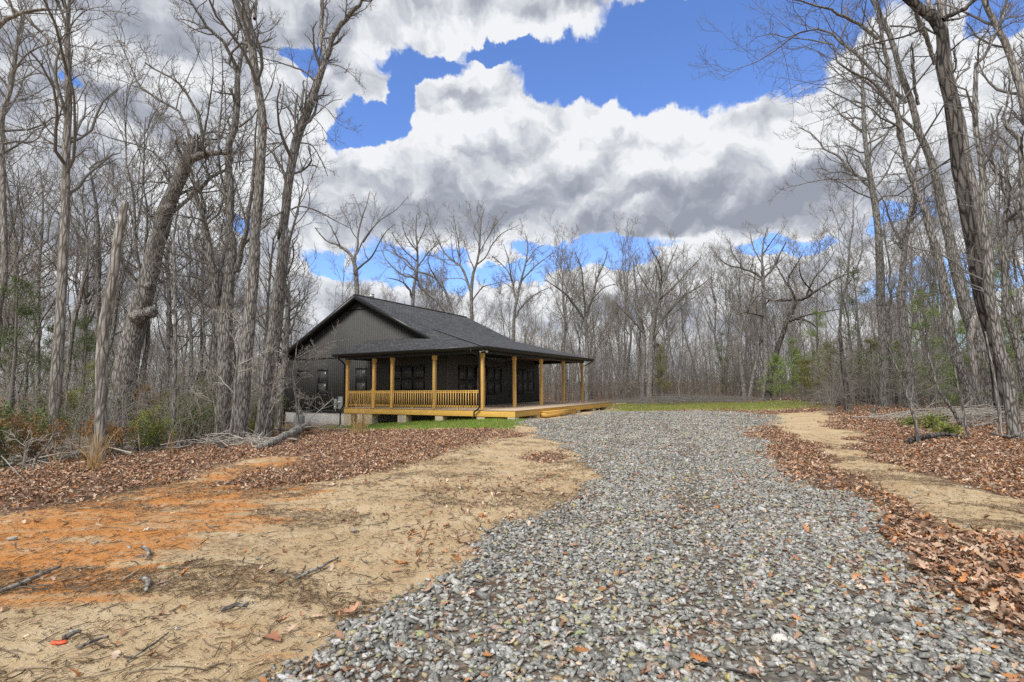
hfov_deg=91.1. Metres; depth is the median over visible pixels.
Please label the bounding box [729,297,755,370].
bare tree
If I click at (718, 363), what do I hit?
pine tree
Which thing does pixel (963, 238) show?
bare tree
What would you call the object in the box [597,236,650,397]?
bare tree
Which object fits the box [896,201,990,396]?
bare tree
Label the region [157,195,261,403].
bare tree
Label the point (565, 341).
bare tree
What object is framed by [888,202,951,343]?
bare tree
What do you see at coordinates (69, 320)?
bare tree
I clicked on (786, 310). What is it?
bare tree
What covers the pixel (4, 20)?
bare tree
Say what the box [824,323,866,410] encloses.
broken snag
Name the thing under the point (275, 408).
bush
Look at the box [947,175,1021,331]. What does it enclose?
bare tree
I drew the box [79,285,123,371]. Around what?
bare tree
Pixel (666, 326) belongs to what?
bare tree
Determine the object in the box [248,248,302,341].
bare tree
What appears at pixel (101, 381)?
broken snag
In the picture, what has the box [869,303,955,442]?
sapling
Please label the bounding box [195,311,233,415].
bare tree
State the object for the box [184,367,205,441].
sapling
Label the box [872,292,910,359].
bare tree
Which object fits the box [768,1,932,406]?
bare tree
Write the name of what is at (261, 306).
bare tree
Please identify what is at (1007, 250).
bare tree
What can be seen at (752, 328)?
bare tree
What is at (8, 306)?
bare tree
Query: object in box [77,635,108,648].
stick
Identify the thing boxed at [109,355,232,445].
bush
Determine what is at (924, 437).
fallen log
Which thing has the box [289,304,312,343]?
bare tree
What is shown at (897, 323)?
bare tree
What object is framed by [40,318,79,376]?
bare tree
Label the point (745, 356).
bare tree
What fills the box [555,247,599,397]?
bare tree
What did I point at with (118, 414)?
thicket
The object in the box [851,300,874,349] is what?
bare tree
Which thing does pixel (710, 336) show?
bare tree
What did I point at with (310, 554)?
bark crumbs
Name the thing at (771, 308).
bare tree
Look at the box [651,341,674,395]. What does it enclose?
pine tree
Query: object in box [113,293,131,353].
bare tree
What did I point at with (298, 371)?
window
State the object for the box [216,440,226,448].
fallen branch
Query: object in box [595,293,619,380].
bare tree
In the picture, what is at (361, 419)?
dry grass
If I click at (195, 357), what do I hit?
bare tree
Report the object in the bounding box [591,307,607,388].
bare tree
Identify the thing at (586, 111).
sky
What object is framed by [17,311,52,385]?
bare tree
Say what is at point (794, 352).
pine tree
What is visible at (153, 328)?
bare tree
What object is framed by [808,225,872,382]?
bare tree
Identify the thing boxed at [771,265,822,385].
bare tree
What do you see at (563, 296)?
bare tree
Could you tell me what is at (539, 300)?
bare tree
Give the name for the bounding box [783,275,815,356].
bare tree
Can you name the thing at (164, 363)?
bare tree
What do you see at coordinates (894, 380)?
pine tree
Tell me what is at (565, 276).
bare tree
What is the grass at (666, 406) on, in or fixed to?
on the ground at (808, 422)
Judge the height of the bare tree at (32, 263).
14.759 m
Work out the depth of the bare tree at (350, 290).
52.34 m
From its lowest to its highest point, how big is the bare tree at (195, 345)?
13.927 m
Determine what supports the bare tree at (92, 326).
on the ground at (808, 422)
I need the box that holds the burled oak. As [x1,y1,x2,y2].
[40,0,284,449]
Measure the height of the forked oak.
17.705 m
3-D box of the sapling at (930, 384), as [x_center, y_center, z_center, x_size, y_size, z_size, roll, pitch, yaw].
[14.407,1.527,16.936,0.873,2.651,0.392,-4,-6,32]
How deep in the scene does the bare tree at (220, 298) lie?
34.07 m
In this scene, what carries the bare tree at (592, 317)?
on the ground at (808, 422)
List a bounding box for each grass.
[34,441,72,470]
[67,424,120,472]
[159,426,183,451]
[316,416,527,430]
[341,398,381,435]
[608,400,832,410]
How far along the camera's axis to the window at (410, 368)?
27.88 m
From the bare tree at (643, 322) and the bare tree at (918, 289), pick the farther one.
the bare tree at (643, 322)
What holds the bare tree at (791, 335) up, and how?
on the ground at (808, 422)
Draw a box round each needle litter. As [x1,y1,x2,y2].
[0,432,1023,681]
[268,468,1023,681]
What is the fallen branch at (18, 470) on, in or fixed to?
on the ground at (808, 422)
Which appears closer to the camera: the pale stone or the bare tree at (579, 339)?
the pale stone
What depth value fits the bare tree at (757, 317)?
57.96 m
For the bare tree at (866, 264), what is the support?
on the ground at (808, 422)
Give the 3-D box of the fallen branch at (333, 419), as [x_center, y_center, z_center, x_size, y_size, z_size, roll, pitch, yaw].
[-7.386,3.588,21.423,3.244,3.169,11.373,2,-6,-25]
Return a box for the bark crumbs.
[0,458,1023,681]
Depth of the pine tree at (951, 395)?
21.48 m
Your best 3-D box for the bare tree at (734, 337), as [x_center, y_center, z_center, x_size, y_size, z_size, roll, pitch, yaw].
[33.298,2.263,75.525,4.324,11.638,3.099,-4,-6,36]
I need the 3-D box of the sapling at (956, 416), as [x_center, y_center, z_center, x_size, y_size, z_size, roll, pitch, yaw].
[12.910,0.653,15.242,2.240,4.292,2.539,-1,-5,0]
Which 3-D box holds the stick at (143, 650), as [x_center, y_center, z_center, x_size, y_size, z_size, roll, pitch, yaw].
[-2.063,1.740,2.870,0.031,0.022,0.308,-1,-5,3]
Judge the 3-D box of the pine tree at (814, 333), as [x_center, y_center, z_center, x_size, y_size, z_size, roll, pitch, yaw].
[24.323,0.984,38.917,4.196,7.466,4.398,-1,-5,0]
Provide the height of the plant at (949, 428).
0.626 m
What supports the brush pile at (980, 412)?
on the ground at (808, 422)
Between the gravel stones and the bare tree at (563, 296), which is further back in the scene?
the bare tree at (563, 296)
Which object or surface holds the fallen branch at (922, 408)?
on the ground at (808, 422)
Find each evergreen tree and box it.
[0,273,94,441]
[5,320,90,415]
[39,313,115,437]
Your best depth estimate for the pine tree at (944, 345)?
28.33 m
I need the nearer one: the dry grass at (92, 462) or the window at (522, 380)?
the dry grass at (92, 462)
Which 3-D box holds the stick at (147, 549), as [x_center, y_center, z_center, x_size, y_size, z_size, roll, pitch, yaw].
[-3.283,1.887,4.514,0.056,0.040,0.394,4,-7,-42]
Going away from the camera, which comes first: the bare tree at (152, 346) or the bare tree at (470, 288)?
the bare tree at (152, 346)
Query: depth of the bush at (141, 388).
15.93 m
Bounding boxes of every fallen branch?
[1,450,44,483]
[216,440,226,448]
[249,428,290,431]
[305,388,378,432]
[886,376,959,417]
[971,420,997,426]
[987,420,1022,438]
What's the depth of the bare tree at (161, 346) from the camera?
69.83 m
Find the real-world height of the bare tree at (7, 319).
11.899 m
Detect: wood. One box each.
[0,278,1023,418]
[0,315,320,431]
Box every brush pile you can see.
[0,415,186,465]
[126,418,325,450]
[584,388,799,404]
[766,369,962,406]
[852,389,1023,424]
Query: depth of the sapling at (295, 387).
21.53 m
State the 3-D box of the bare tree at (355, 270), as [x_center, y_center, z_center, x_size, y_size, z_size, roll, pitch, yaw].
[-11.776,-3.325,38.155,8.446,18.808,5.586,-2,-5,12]
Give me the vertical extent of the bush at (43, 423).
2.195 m
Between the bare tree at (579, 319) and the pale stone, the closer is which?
the pale stone
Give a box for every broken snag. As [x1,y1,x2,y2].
[87,200,128,460]
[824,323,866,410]
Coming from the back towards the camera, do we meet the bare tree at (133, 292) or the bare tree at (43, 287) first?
the bare tree at (133, 292)
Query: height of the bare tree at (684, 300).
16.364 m
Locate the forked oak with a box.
[141,0,294,441]
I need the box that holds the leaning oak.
[804,0,1022,419]
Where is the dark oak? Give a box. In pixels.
[820,0,1018,419]
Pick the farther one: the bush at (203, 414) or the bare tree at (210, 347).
the bare tree at (210, 347)
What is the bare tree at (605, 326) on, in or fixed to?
on the ground at (808, 422)
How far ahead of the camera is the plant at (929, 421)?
14.57 m
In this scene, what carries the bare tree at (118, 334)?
on the ground at (808, 422)
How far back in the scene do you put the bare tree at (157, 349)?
43.82 m
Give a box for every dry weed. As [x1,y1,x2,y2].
[138,431,141,454]
[166,419,174,450]
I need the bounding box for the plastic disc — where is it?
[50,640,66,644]
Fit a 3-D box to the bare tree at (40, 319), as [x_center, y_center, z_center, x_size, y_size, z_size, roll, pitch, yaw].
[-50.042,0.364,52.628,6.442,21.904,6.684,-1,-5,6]
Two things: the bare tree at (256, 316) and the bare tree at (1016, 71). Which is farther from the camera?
the bare tree at (256, 316)
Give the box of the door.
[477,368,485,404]
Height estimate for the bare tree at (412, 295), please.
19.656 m
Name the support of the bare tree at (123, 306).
on the ground at (808, 422)
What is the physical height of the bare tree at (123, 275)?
16.440 m
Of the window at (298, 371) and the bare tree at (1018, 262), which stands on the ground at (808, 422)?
the bare tree at (1018, 262)
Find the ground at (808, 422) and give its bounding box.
[0,382,1023,681]
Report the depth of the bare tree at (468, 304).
69.51 m
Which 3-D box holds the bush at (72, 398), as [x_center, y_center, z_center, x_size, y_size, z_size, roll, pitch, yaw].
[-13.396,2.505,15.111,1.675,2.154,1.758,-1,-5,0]
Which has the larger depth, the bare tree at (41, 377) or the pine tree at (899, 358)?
the bare tree at (41, 377)
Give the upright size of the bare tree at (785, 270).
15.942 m
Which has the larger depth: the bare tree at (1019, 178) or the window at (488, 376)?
the window at (488, 376)
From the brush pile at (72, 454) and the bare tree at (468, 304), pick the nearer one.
the brush pile at (72, 454)
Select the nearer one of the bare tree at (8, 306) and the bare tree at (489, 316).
the bare tree at (8, 306)
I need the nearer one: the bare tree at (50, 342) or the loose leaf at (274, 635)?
the loose leaf at (274, 635)
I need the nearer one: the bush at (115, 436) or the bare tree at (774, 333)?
the bush at (115, 436)
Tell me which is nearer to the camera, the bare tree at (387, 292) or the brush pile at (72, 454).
the brush pile at (72, 454)
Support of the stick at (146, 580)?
on the ground at (808, 422)
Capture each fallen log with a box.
[255,391,333,448]
[904,432,961,443]
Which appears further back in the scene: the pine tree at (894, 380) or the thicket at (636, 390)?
the thicket at (636, 390)
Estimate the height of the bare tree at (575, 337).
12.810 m
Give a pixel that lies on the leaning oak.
(964, 375)
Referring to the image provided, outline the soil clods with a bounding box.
[0,454,1022,681]
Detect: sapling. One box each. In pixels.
[0,426,61,469]
[20,422,59,469]
[179,353,196,391]
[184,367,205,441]
[187,349,225,443]
[208,305,276,445]
[252,362,276,414]
[262,348,285,436]
[276,320,350,434]
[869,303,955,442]
[879,291,963,427]
[922,349,952,410]
[924,301,988,436]
[979,331,1003,431]
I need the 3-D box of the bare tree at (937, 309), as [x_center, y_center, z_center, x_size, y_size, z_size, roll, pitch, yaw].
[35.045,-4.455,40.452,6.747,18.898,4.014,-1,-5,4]
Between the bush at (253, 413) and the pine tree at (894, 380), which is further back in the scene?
the pine tree at (894, 380)
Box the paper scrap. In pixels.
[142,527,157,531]
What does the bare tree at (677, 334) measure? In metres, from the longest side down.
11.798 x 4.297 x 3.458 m
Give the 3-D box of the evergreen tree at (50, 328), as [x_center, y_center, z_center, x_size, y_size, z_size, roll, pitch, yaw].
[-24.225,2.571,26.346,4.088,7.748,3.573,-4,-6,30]
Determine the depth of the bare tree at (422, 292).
59.47 m
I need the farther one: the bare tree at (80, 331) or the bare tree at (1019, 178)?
the bare tree at (80, 331)
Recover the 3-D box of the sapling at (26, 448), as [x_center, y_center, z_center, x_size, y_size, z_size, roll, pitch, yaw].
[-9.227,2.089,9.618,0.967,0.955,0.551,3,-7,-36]
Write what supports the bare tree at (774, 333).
on the ground at (808, 422)
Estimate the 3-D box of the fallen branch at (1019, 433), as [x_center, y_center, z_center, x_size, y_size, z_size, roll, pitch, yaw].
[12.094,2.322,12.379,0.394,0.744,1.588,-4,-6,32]
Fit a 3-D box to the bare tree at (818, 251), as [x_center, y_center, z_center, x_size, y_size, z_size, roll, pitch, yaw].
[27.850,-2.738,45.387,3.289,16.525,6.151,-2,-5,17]
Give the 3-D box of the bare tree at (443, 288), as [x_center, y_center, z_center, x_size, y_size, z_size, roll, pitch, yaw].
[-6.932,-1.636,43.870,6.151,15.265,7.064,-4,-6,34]
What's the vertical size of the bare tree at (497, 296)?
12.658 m
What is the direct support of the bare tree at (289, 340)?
on the ground at (808, 422)
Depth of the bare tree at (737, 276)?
51.89 m
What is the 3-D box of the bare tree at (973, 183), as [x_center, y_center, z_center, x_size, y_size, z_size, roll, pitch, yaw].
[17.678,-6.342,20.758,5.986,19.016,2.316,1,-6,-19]
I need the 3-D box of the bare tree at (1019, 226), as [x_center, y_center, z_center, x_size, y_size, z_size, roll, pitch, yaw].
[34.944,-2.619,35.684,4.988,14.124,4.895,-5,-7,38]
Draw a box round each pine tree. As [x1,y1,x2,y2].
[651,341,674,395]
[707,331,735,393]
[753,352,792,398]
[758,336,808,399]
[784,355,828,401]
[798,308,846,390]
[813,340,851,392]
[820,266,878,389]
[842,335,893,403]
[855,335,934,405]
[864,367,923,399]
[891,288,952,407]
[912,284,967,405]
[927,318,970,385]
[928,358,988,410]
[931,221,1023,387]
[955,257,1023,373]
[977,316,1023,415]
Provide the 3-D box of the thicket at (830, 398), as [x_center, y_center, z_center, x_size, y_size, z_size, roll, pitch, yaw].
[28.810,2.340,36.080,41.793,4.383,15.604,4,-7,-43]
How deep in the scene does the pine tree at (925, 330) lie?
26.10 m
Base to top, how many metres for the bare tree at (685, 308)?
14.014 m
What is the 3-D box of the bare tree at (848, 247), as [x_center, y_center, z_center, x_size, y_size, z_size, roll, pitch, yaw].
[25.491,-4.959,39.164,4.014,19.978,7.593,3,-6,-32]
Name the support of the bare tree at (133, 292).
on the ground at (808, 422)
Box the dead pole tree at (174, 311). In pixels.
[124,223,220,446]
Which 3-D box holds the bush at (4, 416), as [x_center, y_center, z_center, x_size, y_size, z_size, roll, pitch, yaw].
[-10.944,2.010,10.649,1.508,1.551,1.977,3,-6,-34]
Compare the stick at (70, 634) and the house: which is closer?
the stick at (70, 634)
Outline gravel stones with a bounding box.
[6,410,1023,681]
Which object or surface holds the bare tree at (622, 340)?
on the ground at (808, 422)
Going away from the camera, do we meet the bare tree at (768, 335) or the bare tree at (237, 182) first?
the bare tree at (237, 182)
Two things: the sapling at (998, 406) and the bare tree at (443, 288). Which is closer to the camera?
the sapling at (998, 406)
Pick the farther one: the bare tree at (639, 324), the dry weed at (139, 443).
the bare tree at (639, 324)
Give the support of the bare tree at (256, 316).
on the ground at (808, 422)
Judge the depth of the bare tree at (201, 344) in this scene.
26.21 m
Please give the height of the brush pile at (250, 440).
1.028 m
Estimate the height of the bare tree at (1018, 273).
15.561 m
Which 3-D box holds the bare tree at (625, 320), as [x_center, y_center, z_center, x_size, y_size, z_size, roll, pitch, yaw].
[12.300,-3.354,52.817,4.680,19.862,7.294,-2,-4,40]
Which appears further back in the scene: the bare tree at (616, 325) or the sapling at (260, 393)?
the bare tree at (616, 325)
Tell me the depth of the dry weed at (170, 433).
12.44 m
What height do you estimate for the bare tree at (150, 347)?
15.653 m
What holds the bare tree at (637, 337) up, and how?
on the ground at (808, 422)
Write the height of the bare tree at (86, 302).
18.488 m
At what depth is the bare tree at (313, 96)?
17.25 m
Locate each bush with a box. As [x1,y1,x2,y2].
[0,392,77,461]
[0,402,48,467]
[0,410,82,465]
[18,377,77,441]
[39,389,85,449]
[48,357,112,441]
[73,410,141,459]
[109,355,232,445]
[124,415,188,449]
[125,381,169,442]
[126,403,177,452]
[149,389,222,446]
[159,371,251,443]
[248,395,283,432]
[248,417,255,439]
[249,388,288,433]
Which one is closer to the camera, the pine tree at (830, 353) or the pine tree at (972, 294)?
the pine tree at (972, 294)
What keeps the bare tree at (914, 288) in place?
on the ground at (808, 422)
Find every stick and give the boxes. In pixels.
[0,565,60,592]
[62,629,81,639]
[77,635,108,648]
[126,632,168,661]
[140,545,150,557]
[140,576,151,591]
[220,602,247,611]
[294,557,338,579]
[693,662,766,681]
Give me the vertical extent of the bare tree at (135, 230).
18.236 m
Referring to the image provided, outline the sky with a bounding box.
[0,0,1023,393]
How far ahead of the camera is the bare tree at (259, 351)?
74.02 m
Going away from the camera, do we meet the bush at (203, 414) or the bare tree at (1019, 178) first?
the bare tree at (1019, 178)
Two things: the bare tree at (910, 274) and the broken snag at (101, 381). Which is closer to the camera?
the broken snag at (101, 381)
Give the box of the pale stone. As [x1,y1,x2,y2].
[770,633,787,643]
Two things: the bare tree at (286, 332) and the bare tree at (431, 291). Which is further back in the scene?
the bare tree at (431, 291)
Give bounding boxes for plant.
[897,414,921,426]
[917,413,943,428]
[924,407,952,423]
[928,419,964,434]
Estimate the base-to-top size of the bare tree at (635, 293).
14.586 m
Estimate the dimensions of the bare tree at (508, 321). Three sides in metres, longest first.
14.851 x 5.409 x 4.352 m
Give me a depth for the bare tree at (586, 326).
45.98 m
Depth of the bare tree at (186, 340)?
49.77 m
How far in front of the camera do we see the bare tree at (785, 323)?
42.53 m
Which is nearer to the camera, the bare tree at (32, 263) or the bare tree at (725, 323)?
the bare tree at (32, 263)
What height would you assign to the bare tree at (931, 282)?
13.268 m
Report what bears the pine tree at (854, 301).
on the ground at (808, 422)
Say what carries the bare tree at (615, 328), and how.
on the ground at (808, 422)
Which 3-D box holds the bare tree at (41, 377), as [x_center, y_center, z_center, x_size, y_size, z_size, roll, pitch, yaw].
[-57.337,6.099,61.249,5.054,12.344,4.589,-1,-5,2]
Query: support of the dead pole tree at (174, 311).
on the ground at (808, 422)
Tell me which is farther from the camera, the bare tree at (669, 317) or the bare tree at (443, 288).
the bare tree at (669, 317)
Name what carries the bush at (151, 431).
on the ground at (808, 422)
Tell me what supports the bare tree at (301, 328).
on the ground at (808, 422)
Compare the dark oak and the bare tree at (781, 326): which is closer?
the dark oak
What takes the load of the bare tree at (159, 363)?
on the ground at (808, 422)
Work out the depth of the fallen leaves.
8.14 m
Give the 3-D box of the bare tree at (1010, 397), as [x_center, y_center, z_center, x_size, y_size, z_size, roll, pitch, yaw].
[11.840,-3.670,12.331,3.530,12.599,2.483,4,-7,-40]
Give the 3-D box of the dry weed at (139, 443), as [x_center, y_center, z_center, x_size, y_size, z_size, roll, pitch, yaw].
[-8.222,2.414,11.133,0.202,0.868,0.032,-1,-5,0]
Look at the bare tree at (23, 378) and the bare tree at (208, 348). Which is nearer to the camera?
the bare tree at (208, 348)
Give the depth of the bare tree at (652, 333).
46.37 m
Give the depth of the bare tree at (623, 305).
60.50 m
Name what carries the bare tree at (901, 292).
on the ground at (808, 422)
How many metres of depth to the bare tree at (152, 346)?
31.46 m
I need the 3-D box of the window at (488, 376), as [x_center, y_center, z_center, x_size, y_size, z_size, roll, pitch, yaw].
[-1.048,2.433,30.601,0.070,1.640,1.680,-4,-6,30]
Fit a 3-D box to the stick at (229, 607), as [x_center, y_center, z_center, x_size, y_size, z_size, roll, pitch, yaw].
[-1.845,1.762,3.338,0.161,0.046,0.036,1,-6,-19]
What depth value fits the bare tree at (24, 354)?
40.87 m
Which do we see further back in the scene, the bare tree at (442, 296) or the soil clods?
the bare tree at (442, 296)
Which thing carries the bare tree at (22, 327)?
on the ground at (808, 422)
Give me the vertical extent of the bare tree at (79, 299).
16.293 m
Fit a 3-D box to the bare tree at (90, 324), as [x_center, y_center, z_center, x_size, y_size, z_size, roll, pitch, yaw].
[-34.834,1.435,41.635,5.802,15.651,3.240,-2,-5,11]
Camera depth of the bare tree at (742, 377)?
44.08 m
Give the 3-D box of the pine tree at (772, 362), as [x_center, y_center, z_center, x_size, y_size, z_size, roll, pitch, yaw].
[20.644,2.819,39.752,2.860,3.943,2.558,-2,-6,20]
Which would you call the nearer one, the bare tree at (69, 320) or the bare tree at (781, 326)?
the bare tree at (69, 320)
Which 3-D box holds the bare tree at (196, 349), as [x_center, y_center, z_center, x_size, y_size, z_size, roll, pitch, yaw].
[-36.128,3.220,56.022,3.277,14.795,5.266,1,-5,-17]
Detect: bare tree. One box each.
[0,0,76,324]
[0,0,141,60]
[0,0,145,450]
[0,62,106,421]
[0,125,59,344]
[0,147,60,318]
[0,168,74,399]
[0,221,57,433]
[0,235,55,407]
[0,256,29,406]
[0,276,75,410]
[1,177,121,415]
[1,293,43,412]
[6,85,112,413]
[7,101,137,403]
[7,251,76,422]
[11,82,153,418]
[15,343,47,394]
[16,344,72,404]
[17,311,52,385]
[28,301,75,387]
[30,218,102,382]
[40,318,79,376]
[43,297,119,429]
[49,154,134,432]
[55,145,134,399]
[59,21,238,416]
[66,266,130,419]
[66,295,94,362]
[68,271,110,408]
[69,209,161,360]
[71,97,205,443]
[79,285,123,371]
[90,262,154,351]
[91,57,238,447]
[95,156,246,436]
[108,293,127,364]
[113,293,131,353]
[119,235,172,407]
[119,305,162,408]
[120,206,209,443]
[123,277,188,400]
[139,133,251,443]
[144,294,165,361]
[147,320,186,410]
[147,342,171,383]
[147,344,171,376]
[148,316,188,417]
[148,333,197,386]
[152,322,182,389]
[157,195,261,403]
[158,177,246,443]
[158,259,210,434]
[171,316,210,379]
[174,92,319,422]
[177,309,205,366]
[179,0,298,441]
[180,246,256,386]
[181,329,207,386]
[182,217,249,404]
[184,232,243,416]
[186,211,270,440]
[187,134,224,373]
[193,287,262,394]
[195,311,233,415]
[199,199,265,383]
[220,164,332,366]
[233,278,270,388]
[236,0,372,437]
[241,259,282,356]
[244,106,336,436]
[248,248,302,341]
[252,309,280,381]
[255,256,316,433]
[257,284,299,397]
[269,259,320,346]
[279,292,297,423]
[281,313,314,346]
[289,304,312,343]
[315,191,411,294]
[321,293,348,310]
[326,243,379,309]
[343,271,369,298]
[360,285,379,298]
[374,202,454,305]
[379,281,396,300]
[385,231,455,313]
[390,254,447,312]
[401,274,448,309]
[407,191,525,320]
[409,270,448,312]
[411,264,459,309]
[415,266,439,308]
[421,264,449,311]
[426,274,454,311]
[449,283,468,317]
[461,298,490,325]
[479,295,496,329]
[485,226,559,340]
[486,273,513,335]
[495,267,531,337]
[515,275,549,343]
[516,292,536,342]
[535,238,623,401]
[536,296,569,398]
[539,322,558,368]
[540,209,594,399]
[542,251,591,399]
[542,264,588,400]
[550,313,583,387]
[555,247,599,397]
[565,315,583,388]
[569,284,597,397]
[571,283,590,397]
[572,302,603,388]
[574,258,621,398]
[578,295,602,396]
[591,289,633,395]
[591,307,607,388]
[594,290,625,398]
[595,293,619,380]
[596,285,635,375]
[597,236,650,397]
[598,291,635,397]
[599,294,621,392]
[603,211,656,398]
[603,267,639,368]
[607,229,727,397]
[608,252,664,401]
[622,272,650,395]
[624,275,661,397]
[625,296,658,357]
[630,305,649,368]
[632,227,677,397]
[632,265,683,394]
[637,241,687,395]
[650,242,711,394]
[653,280,680,372]
[656,316,681,393]
[658,304,677,377]
[664,251,716,395]
[666,313,688,388]
[672,264,708,395]
[687,0,992,411]
[688,306,725,382]
[691,227,741,393]
[691,243,744,395]
[702,241,759,396]
[711,214,798,396]
[711,278,748,394]
[713,259,760,387]
[715,244,765,380]
[716,253,779,398]
[719,271,759,388]
[719,319,744,356]
[722,295,773,396]
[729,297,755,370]
[736,261,796,398]
[738,283,771,389]
[740,276,780,368]
[746,300,779,382]
[747,301,787,399]
[750,304,779,396]
[755,310,782,356]
[764,241,872,399]
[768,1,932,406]
[768,292,810,389]
[769,230,819,395]
[769,239,814,384]
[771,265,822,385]
[776,306,808,391]
[777,282,804,388]
[779,273,829,395]
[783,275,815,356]
[790,145,888,400]
[802,222,839,385]
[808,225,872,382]
[817,241,890,381]
[824,241,875,402]
[844,253,898,377]
[848,126,973,408]
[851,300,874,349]
[853,267,890,354]
[855,169,912,390]
[855,257,923,368]
[865,282,896,325]
[865,295,896,352]
[867,297,937,348]
[870,226,945,376]
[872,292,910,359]
[874,208,929,368]
[880,176,965,404]
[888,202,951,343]
[889,127,978,404]
[890,118,1023,392]
[891,252,939,356]
[893,0,980,402]
[893,252,954,391]
[895,274,925,367]
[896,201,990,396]
[899,168,967,398]
[906,262,961,379]
[907,240,942,348]
[924,0,1023,439]
[936,0,1023,125]
[937,194,1022,282]
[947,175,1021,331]
[948,233,998,311]
[963,214,1023,328]
[968,114,1023,396]
[968,119,1023,294]
[972,59,1023,342]
[991,214,1023,279]
[996,192,1023,300]
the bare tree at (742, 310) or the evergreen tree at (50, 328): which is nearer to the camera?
the evergreen tree at (50, 328)
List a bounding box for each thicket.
[0,326,259,457]
[44,323,1023,433]
[70,333,1010,427]
[804,334,1022,414]
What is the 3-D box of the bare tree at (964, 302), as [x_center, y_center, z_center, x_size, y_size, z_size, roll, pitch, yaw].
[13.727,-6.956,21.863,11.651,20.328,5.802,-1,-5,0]
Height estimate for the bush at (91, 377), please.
3.179 m
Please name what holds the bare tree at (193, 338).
on the ground at (808, 422)
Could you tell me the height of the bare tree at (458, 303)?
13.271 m
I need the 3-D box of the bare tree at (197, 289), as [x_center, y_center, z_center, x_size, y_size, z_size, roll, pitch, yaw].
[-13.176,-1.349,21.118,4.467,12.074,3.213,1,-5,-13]
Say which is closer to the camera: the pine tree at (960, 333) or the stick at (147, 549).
the stick at (147, 549)
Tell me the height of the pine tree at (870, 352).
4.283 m
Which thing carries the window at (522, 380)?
in the house
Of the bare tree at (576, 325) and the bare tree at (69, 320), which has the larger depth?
the bare tree at (576, 325)
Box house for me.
[279,294,608,427]
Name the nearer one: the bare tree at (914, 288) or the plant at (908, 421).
the plant at (908, 421)
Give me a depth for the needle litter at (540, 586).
3.59 m
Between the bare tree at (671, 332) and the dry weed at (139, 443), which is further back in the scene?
the bare tree at (671, 332)
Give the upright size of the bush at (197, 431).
2.048 m
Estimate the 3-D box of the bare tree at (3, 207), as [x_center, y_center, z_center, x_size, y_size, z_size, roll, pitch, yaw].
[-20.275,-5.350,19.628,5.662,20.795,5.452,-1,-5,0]
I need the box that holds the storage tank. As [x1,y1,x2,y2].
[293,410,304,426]
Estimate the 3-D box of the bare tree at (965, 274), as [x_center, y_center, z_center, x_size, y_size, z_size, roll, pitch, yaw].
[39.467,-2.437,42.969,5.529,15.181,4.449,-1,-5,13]
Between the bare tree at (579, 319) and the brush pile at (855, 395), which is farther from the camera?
the bare tree at (579, 319)
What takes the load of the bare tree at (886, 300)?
on the ground at (808, 422)
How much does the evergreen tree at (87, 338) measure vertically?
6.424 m
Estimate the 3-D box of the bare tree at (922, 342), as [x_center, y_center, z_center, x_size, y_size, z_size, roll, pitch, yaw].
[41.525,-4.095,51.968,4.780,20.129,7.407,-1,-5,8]
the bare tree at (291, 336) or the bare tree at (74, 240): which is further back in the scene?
the bare tree at (291, 336)
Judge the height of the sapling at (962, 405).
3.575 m
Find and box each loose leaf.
[262,629,280,640]
[338,601,359,612]
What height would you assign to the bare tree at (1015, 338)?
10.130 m
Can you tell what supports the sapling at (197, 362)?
on the ground at (808, 422)
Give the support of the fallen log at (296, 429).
on the ground at (808, 422)
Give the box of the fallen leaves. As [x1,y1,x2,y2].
[0,396,1023,681]
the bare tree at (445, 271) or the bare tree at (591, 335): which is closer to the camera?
the bare tree at (445, 271)
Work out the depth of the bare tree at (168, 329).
24.15 m
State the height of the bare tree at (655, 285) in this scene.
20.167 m
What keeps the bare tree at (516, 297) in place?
on the ground at (808, 422)
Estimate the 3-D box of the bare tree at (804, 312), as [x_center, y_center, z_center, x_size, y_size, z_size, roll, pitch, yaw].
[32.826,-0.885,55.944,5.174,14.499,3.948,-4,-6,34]
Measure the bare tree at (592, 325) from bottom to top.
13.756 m
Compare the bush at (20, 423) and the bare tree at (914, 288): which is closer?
the bush at (20, 423)
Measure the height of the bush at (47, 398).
3.580 m
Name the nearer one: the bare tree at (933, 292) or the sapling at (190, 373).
the sapling at (190, 373)
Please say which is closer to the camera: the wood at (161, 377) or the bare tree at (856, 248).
the bare tree at (856, 248)
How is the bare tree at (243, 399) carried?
on the ground at (808, 422)
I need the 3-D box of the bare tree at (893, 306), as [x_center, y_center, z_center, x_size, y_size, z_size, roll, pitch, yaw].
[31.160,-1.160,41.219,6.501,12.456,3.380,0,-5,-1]
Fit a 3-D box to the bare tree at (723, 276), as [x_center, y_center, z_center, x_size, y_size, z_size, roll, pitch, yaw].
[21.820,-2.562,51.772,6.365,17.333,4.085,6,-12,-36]
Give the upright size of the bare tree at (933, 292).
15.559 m
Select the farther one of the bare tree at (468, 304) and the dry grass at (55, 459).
the bare tree at (468, 304)
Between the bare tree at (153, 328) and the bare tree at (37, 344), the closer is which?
the bare tree at (37, 344)
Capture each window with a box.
[297,370,307,377]
[317,369,327,395]
[355,367,366,395]
[389,365,424,390]
[458,365,475,395]
[487,367,501,394]
[517,369,533,393]
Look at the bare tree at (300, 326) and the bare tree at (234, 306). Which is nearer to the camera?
the bare tree at (234, 306)
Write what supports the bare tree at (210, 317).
on the ground at (808, 422)
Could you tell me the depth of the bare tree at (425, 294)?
50.25 m

